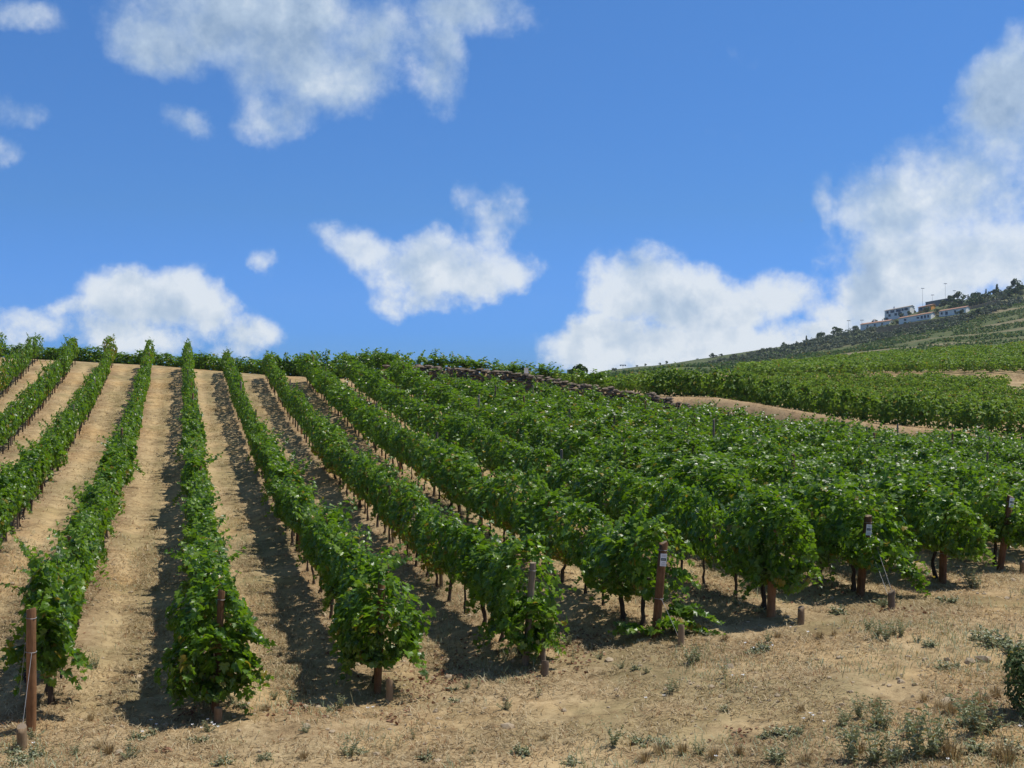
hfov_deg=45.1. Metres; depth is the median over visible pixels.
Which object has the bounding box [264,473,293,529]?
grape vine
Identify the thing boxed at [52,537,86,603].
grape vine
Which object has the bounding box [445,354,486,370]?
grape vine
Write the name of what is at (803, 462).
grape vine
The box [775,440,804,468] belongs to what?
grape vine
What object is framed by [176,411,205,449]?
grape vine
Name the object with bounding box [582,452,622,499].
grape vine
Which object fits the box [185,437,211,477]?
grape vine
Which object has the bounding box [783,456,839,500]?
grape vine
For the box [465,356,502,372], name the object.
grape vine
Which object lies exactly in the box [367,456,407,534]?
grape vine
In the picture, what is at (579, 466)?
grape vine
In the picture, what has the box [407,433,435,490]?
grape vine
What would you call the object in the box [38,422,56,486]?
grape vine
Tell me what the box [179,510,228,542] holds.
grape vine
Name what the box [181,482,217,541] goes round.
grape vine
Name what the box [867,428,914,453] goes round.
grape vine
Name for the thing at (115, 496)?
grape vine
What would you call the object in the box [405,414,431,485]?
grape vine
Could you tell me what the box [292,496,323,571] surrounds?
grape vine
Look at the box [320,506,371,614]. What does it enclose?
grape vine
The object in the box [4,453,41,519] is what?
grape vine
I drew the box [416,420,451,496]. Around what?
grape vine
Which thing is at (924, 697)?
dry grass tuft
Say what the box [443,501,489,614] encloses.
grape vine
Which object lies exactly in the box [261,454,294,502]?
grape vine
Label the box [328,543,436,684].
grape vine
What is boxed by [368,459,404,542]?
grape vine
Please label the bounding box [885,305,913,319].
house
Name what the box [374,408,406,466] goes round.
grape vine
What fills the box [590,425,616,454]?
grape vine
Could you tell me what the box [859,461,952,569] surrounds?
grape vine
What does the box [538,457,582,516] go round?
grape vine
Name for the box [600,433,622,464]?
grape vine
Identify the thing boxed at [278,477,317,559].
grape vine
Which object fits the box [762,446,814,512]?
grape vine
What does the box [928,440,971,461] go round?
grape vine
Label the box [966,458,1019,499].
grape vine
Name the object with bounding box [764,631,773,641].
feathery weed
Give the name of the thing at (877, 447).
grape vine
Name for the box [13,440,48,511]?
grape vine
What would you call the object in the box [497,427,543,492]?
grape vine
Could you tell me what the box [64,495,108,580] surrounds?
grape vine
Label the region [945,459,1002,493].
grape vine
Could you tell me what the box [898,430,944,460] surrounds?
grape vine
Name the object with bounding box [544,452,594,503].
grape vine
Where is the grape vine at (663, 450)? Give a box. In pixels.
[647,437,691,455]
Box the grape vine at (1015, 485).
[976,481,1023,547]
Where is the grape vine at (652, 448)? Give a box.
[638,442,668,464]
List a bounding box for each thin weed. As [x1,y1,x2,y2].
[408,720,417,739]
[571,646,575,663]
[598,716,613,739]
[717,655,727,676]
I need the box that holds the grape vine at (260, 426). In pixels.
[250,417,269,447]
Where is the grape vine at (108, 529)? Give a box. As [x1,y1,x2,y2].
[87,492,114,536]
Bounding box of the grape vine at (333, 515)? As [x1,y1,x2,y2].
[303,495,355,606]
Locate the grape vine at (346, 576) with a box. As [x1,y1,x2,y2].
[328,525,407,664]
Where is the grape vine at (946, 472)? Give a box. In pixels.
[923,460,973,490]
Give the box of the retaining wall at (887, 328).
[876,314,966,332]
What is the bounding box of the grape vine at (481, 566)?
[470,527,525,641]
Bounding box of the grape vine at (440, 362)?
[426,351,470,368]
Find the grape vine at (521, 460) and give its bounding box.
[513,443,546,488]
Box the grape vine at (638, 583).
[601,500,725,636]
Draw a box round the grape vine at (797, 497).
[767,460,835,544]
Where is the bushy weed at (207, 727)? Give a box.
[201,720,220,731]
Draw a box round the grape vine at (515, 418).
[506,405,542,444]
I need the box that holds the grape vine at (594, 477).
[566,459,636,524]
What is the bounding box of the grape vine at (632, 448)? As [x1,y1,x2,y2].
[604,439,661,495]
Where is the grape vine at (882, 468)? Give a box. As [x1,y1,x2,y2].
[863,454,922,521]
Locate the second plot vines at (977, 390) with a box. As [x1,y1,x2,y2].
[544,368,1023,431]
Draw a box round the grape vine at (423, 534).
[409,505,459,587]
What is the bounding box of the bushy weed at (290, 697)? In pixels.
[281,688,296,700]
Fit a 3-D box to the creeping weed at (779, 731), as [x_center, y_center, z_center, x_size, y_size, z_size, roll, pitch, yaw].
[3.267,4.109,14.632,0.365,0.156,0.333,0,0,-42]
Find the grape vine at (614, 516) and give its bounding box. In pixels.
[595,462,643,525]
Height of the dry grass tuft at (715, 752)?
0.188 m
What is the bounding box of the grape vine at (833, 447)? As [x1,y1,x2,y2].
[814,434,856,466]
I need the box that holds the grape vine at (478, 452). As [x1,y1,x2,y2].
[475,424,503,478]
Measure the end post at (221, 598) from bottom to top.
1.898 m
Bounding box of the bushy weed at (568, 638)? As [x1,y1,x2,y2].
[562,633,572,644]
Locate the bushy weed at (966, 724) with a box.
[952,699,989,726]
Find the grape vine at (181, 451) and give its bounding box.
[176,446,212,490]
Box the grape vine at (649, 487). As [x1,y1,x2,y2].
[627,476,703,546]
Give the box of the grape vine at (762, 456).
[744,439,769,479]
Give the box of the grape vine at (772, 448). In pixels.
[760,438,788,456]
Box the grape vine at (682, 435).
[670,428,706,451]
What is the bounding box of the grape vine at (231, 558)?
[181,544,246,606]
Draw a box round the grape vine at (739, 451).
[718,436,778,478]
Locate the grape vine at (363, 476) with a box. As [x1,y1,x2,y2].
[350,454,378,513]
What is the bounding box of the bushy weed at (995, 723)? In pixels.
[972,701,1017,734]
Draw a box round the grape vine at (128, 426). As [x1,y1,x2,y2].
[119,414,136,441]
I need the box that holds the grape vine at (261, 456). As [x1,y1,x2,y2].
[252,432,282,469]
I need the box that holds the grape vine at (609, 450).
[594,427,637,486]
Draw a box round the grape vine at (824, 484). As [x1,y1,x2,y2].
[764,463,875,580]
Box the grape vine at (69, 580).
[0,546,85,651]
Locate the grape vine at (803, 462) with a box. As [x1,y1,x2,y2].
[779,454,831,473]
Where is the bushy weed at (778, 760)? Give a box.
[764,750,784,764]
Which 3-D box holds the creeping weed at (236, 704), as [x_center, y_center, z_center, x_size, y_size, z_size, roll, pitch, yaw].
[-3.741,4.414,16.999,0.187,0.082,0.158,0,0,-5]
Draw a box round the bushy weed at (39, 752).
[23,739,44,755]
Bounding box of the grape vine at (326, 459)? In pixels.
[317,435,354,484]
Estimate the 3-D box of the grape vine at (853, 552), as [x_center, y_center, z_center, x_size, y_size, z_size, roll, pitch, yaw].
[6.478,2.939,22.815,2.438,2.158,1.886,0,0,-15]
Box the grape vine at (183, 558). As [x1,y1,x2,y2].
[164,541,230,624]
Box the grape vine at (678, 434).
[663,422,693,454]
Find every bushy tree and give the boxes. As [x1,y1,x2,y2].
[951,303,959,307]
[953,299,961,304]
[971,298,979,304]
[978,297,986,303]
[988,289,997,295]
[999,294,1007,299]
[1001,292,1013,297]
[1007,287,1018,295]
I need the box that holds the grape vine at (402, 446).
[395,419,419,479]
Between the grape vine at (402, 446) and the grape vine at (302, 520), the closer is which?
the grape vine at (302, 520)
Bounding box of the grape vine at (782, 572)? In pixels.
[716,472,822,609]
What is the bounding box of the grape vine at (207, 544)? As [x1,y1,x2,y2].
[186,533,242,600]
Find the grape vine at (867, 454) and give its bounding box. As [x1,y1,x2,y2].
[840,441,888,479]
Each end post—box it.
[19,607,36,731]
[211,589,225,712]
[374,580,384,693]
[522,562,535,666]
[652,541,677,638]
[767,529,777,616]
[856,515,890,597]
[939,509,966,583]
[996,495,1014,570]
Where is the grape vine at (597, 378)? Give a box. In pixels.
[572,369,619,386]
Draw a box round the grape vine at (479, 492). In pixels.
[465,475,510,535]
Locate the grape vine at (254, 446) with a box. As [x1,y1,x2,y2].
[246,424,273,473]
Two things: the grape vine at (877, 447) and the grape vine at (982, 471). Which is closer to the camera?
the grape vine at (982, 471)
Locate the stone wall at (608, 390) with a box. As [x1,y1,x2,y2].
[382,364,691,422]
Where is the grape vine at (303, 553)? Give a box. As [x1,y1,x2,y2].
[295,501,326,583]
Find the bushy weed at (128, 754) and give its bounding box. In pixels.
[118,739,141,758]
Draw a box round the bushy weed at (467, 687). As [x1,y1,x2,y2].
[461,680,470,688]
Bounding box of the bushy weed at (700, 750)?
[692,739,709,753]
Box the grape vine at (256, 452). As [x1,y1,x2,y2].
[253,428,277,473]
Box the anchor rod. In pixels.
[540,638,545,660]
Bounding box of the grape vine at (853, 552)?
[804,482,934,597]
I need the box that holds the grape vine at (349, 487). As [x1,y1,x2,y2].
[344,449,371,507]
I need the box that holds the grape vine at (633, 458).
[616,446,669,501]
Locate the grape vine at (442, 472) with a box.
[428,446,485,515]
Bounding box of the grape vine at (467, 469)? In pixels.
[445,454,486,522]
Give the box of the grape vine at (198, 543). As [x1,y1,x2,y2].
[176,514,236,597]
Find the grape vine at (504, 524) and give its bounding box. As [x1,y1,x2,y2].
[479,452,543,540]
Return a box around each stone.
[114,749,122,754]
[605,657,613,661]
[964,658,975,664]
[974,655,991,661]
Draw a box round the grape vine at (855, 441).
[839,432,877,469]
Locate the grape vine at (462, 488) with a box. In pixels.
[457,459,502,527]
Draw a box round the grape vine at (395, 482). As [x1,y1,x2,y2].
[388,470,423,549]
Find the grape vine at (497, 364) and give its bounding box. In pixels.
[482,359,520,372]
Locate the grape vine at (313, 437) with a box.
[307,416,338,469]
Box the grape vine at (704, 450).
[685,443,728,478]
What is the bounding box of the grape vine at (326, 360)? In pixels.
[311,350,339,368]
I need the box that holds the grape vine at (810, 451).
[781,434,829,460]
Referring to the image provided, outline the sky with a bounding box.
[0,0,1023,377]
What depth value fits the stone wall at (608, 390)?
70.03 m
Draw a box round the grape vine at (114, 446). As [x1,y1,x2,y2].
[106,439,133,484]
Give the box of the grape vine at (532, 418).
[514,407,550,448]
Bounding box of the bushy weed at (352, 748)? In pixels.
[340,734,360,756]
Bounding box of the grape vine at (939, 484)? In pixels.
[890,469,952,549]
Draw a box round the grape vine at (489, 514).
[477,466,525,542]
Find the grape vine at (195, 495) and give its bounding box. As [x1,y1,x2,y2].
[188,480,212,520]
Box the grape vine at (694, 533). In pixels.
[673,470,731,584]
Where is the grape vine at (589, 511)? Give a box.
[554,495,612,593]
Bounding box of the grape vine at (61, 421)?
[51,405,69,445]
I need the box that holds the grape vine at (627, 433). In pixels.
[606,421,661,467]
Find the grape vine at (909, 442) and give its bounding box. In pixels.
[892,436,934,457]
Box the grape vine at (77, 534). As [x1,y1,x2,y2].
[55,514,99,625]
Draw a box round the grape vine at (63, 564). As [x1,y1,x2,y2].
[55,546,85,624]
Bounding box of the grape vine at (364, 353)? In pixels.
[340,347,376,361]
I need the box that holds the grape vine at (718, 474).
[696,451,750,490]
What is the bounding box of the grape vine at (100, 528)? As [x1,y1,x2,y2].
[85,503,104,576]
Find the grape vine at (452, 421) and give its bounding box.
[442,409,474,443]
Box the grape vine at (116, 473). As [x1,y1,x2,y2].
[93,461,124,499]
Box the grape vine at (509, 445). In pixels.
[493,434,524,477]
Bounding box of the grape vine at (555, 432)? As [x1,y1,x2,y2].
[536,422,572,460]
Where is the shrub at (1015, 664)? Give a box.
[1000,645,1023,716]
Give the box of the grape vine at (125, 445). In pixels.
[108,424,134,472]
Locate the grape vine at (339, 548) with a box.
[316,526,372,611]
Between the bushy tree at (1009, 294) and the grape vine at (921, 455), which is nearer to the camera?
the grape vine at (921, 455)
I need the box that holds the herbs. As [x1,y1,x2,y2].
[0,517,1023,767]
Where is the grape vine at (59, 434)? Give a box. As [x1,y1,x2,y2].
[42,418,72,470]
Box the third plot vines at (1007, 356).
[734,341,1023,376]
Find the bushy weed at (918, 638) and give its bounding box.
[911,633,923,641]
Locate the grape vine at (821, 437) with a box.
[792,418,837,456]
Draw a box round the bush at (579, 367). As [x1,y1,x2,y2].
[567,364,587,384]
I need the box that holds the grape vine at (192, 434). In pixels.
[174,422,205,464]
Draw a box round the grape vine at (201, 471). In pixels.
[185,466,214,505]
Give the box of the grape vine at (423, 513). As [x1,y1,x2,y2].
[411,491,443,576]
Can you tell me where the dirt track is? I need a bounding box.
[672,397,1020,444]
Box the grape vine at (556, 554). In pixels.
[530,481,594,582]
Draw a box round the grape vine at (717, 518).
[703,504,764,596]
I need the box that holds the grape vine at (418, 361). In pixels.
[395,350,430,366]
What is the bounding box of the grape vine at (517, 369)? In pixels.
[500,360,538,374]
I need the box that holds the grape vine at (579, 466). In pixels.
[567,453,603,531]
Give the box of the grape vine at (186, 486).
[177,477,216,517]
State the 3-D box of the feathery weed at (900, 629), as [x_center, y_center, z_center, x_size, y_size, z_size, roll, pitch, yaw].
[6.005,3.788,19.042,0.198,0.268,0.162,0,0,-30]
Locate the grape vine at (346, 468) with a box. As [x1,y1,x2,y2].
[338,444,372,500]
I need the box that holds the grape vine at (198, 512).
[177,496,227,556]
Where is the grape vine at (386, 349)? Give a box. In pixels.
[361,347,388,370]
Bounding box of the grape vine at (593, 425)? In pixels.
[573,413,612,450]
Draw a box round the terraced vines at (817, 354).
[598,301,1023,378]
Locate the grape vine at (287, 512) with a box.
[271,471,314,551]
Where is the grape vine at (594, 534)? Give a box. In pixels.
[576,516,623,605]
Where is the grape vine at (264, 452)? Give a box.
[261,446,280,501]
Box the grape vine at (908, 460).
[850,451,914,486]
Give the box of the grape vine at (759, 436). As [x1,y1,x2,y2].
[727,427,785,457]
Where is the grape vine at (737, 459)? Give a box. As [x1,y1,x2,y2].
[716,450,766,490]
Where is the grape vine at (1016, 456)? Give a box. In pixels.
[990,445,1023,475]
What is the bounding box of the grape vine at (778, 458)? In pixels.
[758,445,810,483]
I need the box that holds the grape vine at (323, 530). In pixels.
[310,512,351,619]
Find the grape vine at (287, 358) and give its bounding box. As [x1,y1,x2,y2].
[275,352,298,369]
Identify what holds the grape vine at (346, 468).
on the ground
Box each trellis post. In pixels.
[16,512,18,528]
[388,483,394,542]
[433,432,437,496]
[438,516,442,587]
[480,472,482,528]
[545,502,548,572]
[560,449,562,518]
[623,440,628,509]
[712,419,714,436]
[791,454,794,482]
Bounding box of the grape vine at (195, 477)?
[183,469,203,522]
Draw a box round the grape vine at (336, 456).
[327,434,356,488]
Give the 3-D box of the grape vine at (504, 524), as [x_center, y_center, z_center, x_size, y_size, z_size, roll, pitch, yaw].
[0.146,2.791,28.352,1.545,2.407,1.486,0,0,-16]
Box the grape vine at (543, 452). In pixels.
[526,429,559,489]
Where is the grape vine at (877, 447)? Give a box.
[850,443,892,470]
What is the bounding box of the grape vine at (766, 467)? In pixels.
[738,457,794,485]
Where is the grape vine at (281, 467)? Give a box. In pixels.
[261,450,295,505]
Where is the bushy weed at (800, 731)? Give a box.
[794,724,805,734]
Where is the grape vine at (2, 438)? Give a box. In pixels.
[0,412,7,445]
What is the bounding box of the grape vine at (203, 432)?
[173,414,206,454]
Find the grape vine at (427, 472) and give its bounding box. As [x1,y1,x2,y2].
[421,442,461,501]
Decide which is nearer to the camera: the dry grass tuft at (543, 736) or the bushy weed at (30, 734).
the dry grass tuft at (543, 736)
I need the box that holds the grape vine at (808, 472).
[797,463,829,514]
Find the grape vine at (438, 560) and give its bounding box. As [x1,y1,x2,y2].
[426,505,466,601]
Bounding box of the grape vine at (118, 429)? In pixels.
[112,423,141,446]
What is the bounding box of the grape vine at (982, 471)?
[949,454,1015,518]
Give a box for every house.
[860,319,893,330]
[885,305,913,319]
[898,311,935,323]
[918,304,935,313]
[925,298,947,306]
[938,306,970,316]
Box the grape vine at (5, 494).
[0,480,18,551]
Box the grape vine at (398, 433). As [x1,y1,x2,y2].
[386,421,414,474]
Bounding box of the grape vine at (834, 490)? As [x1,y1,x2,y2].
[810,475,876,517]
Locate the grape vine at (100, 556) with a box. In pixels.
[57,502,109,578]
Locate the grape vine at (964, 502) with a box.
[929,487,991,524]
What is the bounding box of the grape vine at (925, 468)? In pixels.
[898,453,960,485]
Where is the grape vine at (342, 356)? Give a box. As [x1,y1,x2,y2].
[333,352,363,367]
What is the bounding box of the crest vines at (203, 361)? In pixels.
[0,342,399,378]
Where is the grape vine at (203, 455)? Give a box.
[183,445,209,458]
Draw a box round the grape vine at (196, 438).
[185,433,202,442]
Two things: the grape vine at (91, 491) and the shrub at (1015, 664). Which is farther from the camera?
the grape vine at (91, 491)
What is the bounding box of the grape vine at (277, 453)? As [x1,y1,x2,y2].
[260,437,288,491]
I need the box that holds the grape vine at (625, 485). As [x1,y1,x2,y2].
[606,466,664,555]
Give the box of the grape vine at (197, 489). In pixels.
[186,476,210,524]
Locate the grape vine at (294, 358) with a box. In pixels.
[285,354,319,376]
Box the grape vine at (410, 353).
[381,350,414,361]
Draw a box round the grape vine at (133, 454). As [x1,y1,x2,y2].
[99,427,144,475]
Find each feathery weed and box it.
[89,654,99,667]
[336,693,346,708]
[608,725,628,746]
[664,677,678,694]
[683,646,700,663]
[688,643,703,660]
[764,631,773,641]
[833,722,860,760]
[849,692,872,717]
[857,696,890,727]
[860,716,903,764]
[862,697,893,729]
[864,618,874,629]
[871,620,884,636]
[879,621,894,640]
[887,621,898,634]
[896,620,907,637]
[899,712,925,757]
[903,712,917,738]
[908,703,965,756]
[944,687,989,735]
[957,565,977,587]
[969,570,983,587]
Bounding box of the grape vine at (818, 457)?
[807,450,854,467]
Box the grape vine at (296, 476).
[274,456,311,535]
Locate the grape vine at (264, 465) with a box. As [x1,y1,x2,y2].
[259,440,283,495]
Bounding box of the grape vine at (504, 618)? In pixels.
[473,513,576,663]
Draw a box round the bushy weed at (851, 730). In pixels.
[837,722,859,739]
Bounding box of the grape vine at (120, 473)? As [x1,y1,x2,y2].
[105,450,126,496]
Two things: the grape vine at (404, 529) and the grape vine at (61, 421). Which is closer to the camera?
the grape vine at (404, 529)
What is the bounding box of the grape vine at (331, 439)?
[319,428,346,478]
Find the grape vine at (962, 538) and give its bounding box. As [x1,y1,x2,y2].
[894,464,997,578]
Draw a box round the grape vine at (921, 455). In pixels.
[893,442,946,476]
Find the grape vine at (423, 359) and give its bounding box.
[418,349,448,369]
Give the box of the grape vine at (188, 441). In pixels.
[182,435,197,460]
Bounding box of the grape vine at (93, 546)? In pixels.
[46,507,107,572]
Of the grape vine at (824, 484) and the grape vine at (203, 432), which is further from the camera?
the grape vine at (203, 432)
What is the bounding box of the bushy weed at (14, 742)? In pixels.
[11,736,16,746]
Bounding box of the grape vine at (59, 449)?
[39,430,67,480]
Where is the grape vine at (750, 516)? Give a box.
[718,482,806,537]
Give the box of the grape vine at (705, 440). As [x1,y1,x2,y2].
[687,427,728,454]
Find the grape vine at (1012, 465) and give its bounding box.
[983,459,1022,485]
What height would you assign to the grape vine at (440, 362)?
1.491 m
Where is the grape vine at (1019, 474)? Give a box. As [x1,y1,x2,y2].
[997,470,1023,500]
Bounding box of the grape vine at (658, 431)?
[646,421,673,443]
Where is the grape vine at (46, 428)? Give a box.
[42,425,62,475]
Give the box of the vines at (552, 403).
[0,332,1023,462]
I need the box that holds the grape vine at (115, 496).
[90,475,124,538]
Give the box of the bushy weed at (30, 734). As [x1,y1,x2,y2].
[27,727,44,739]
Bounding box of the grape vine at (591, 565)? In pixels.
[573,518,665,618]
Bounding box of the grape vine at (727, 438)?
[701,426,752,456]
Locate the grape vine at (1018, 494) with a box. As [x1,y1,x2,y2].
[1010,469,1023,512]
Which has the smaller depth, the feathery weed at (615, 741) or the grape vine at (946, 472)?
the feathery weed at (615, 741)
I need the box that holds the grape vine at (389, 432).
[386,413,402,466]
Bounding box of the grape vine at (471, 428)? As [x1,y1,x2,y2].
[458,413,488,458]
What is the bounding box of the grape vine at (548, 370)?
[525,362,563,378]
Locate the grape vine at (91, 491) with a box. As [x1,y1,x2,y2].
[71,471,118,534]
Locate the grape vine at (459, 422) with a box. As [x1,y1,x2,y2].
[448,409,477,447]
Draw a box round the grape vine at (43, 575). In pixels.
[15,535,77,695]
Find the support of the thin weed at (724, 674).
on the ground
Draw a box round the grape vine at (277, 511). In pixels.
[267,479,300,544]
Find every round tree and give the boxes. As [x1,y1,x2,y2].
[815,331,825,338]
[830,326,842,333]
[938,300,951,307]
[947,295,954,301]
[951,291,966,299]
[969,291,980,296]
[971,308,981,315]
[1010,279,1022,287]
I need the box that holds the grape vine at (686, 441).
[663,418,717,465]
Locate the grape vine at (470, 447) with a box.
[464,418,492,475]
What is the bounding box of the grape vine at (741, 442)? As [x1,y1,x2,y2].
[729,430,752,458]
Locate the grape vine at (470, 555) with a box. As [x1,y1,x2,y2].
[455,520,509,625]
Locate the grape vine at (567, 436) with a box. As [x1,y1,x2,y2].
[545,418,603,475]
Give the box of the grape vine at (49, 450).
[23,436,58,489]
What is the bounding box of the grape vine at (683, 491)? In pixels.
[651,472,713,569]
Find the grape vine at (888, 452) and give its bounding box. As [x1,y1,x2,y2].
[864,444,906,460]
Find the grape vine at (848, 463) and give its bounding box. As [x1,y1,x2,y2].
[827,446,874,476]
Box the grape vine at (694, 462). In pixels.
[650,452,743,536]
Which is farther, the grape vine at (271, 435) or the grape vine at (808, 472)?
the grape vine at (271, 435)
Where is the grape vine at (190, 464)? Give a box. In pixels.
[172,444,222,505]
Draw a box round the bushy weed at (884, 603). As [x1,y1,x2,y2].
[878,596,887,606]
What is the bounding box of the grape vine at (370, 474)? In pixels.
[366,458,395,527]
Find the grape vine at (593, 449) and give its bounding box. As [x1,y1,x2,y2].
[574,438,614,479]
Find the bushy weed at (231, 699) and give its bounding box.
[227,695,245,703]
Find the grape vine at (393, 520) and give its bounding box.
[380,472,429,556]
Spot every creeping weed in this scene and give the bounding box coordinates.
[0,743,28,755]
[7,753,31,765]
[10,745,47,760]
[125,729,149,740]
[144,727,158,735]
[187,734,209,742]
[208,754,235,766]
[234,700,247,707]
[256,752,273,759]
[352,746,369,755]
[415,749,432,762]
[445,685,460,691]
[448,697,460,702]
[508,742,531,758]
[559,755,584,764]
[627,731,659,747]
[631,663,640,669]
[654,735,674,747]
[698,631,710,635]
[717,704,731,712]
[742,646,762,654]
[752,606,765,611]
[754,640,772,651]
[755,727,777,737]
[764,746,788,760]
[769,722,802,738]
[827,604,849,614]
[881,744,919,761]
[921,637,937,646]
[932,660,950,669]
[935,595,958,603]
[949,660,963,669]
[963,735,994,755]
[968,625,995,640]
[976,629,1008,647]
[988,735,1023,760]
[1001,634,1023,652]
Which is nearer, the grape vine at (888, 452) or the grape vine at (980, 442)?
the grape vine at (888, 452)
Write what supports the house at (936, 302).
on the hillside
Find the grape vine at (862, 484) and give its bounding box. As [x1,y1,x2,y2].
[836,460,904,536]
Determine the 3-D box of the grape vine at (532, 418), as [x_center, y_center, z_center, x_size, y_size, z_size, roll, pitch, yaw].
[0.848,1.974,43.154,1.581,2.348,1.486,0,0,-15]
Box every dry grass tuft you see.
[84,711,95,720]
[90,733,115,749]
[96,740,116,754]
[257,701,272,710]
[296,748,312,759]
[539,729,549,739]
[635,745,655,761]
[647,735,670,755]
[671,738,690,754]
[702,743,726,759]
[734,743,745,754]
[773,630,783,637]
[794,702,806,711]
[795,749,815,763]
[815,628,824,638]
[845,737,868,754]
[884,737,906,751]
[912,689,930,701]
[931,696,950,708]
[935,727,965,754]
[938,698,959,714]
[939,735,968,759]
[958,693,978,708]
[967,687,994,705]
[982,735,1016,760]
[983,680,1006,698]
[990,741,1023,764]
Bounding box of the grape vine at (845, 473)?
[819,451,864,482]
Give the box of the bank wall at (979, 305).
[970,299,1000,308]
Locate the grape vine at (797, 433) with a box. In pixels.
[780,424,817,455]
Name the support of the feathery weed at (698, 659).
on the ground
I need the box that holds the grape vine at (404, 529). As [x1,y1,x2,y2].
[397,482,434,566]
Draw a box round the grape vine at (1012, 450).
[992,439,1022,463]
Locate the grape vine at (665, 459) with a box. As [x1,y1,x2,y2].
[633,445,697,502]
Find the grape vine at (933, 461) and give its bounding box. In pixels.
[914,451,967,481]
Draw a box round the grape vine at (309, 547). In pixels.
[290,496,326,592]
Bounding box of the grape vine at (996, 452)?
[975,440,1017,463]
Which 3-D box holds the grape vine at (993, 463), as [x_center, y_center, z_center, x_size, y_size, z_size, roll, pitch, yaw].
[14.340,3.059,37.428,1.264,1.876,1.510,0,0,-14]
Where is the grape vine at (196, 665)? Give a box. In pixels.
[153,554,277,714]
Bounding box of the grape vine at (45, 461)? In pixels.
[28,434,53,499]
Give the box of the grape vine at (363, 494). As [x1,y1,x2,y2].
[352,435,378,520]
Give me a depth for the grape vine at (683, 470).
30.37 m
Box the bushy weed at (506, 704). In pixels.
[496,696,512,709]
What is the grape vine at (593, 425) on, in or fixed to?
on the ground
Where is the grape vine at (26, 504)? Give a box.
[0,460,32,531]
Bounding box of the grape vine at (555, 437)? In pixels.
[545,426,589,482]
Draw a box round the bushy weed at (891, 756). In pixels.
[884,740,906,763]
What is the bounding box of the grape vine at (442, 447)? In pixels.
[426,433,478,508]
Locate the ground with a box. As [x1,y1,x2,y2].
[0,357,1023,767]
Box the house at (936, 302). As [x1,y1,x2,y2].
[925,298,947,306]
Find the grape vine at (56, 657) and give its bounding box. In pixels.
[0,578,96,704]
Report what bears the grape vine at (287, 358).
on the ground
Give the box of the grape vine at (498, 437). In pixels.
[481,427,519,477]
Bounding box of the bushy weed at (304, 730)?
[300,722,309,732]
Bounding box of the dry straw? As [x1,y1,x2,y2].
[0,376,1023,767]
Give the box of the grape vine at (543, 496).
[511,479,581,570]
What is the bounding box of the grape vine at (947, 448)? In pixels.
[915,436,961,461]
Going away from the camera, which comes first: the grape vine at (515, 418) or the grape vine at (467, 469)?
the grape vine at (467, 469)
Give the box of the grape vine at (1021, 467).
[1018,448,1023,484]
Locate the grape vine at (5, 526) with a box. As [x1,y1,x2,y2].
[0,496,10,537]
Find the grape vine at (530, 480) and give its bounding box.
[499,462,554,561]
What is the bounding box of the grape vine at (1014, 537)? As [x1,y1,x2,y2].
[957,459,1023,564]
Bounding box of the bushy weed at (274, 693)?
[268,689,277,698]
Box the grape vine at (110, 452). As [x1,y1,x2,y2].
[95,436,134,485]
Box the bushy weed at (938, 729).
[926,720,945,734]
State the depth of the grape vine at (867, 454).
35.23 m
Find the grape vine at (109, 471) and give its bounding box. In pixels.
[94,453,127,507]
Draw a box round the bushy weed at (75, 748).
[69,743,78,753]
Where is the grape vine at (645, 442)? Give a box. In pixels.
[623,432,657,454]
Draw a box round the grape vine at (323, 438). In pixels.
[315,409,346,472]
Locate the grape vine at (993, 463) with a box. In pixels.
[967,454,1005,474]
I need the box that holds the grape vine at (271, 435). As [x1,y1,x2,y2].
[251,429,274,478]
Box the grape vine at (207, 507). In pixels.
[181,494,222,565]
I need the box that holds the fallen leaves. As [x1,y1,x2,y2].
[0,443,1012,751]
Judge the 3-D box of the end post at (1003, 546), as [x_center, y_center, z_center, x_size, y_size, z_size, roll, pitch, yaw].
[10.258,3.226,25.659,0.373,1.840,0.176,0,0,17]
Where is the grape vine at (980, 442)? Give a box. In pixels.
[965,436,1008,462]
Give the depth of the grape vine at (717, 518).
22.71 m
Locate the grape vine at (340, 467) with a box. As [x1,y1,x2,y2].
[331,444,355,495]
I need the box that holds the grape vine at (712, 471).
[688,454,750,544]
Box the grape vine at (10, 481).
[0,459,25,542]
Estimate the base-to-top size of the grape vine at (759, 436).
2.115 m
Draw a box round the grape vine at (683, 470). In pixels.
[658,447,712,511]
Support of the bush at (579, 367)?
on the ground
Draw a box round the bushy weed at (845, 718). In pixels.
[837,708,852,725]
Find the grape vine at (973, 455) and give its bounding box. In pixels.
[956,441,991,461]
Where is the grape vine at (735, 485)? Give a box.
[714,461,761,533]
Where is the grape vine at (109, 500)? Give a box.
[100,479,116,546]
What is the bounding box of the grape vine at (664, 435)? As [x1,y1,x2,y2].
[646,427,679,445]
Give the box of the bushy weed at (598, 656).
[592,650,603,658]
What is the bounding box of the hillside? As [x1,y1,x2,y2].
[598,288,1023,376]
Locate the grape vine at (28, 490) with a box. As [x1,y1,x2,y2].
[9,459,40,526]
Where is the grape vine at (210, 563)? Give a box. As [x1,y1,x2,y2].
[177,538,241,649]
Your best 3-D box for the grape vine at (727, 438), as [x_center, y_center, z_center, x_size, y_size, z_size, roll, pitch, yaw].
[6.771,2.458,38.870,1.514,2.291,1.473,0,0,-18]
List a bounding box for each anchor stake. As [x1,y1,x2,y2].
[16,723,26,750]
[214,707,221,723]
[385,679,392,700]
[541,660,548,676]
[677,624,684,646]
[797,606,804,624]
[888,589,895,608]
[1019,559,1023,573]
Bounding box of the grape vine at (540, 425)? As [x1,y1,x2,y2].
[521,418,561,472]

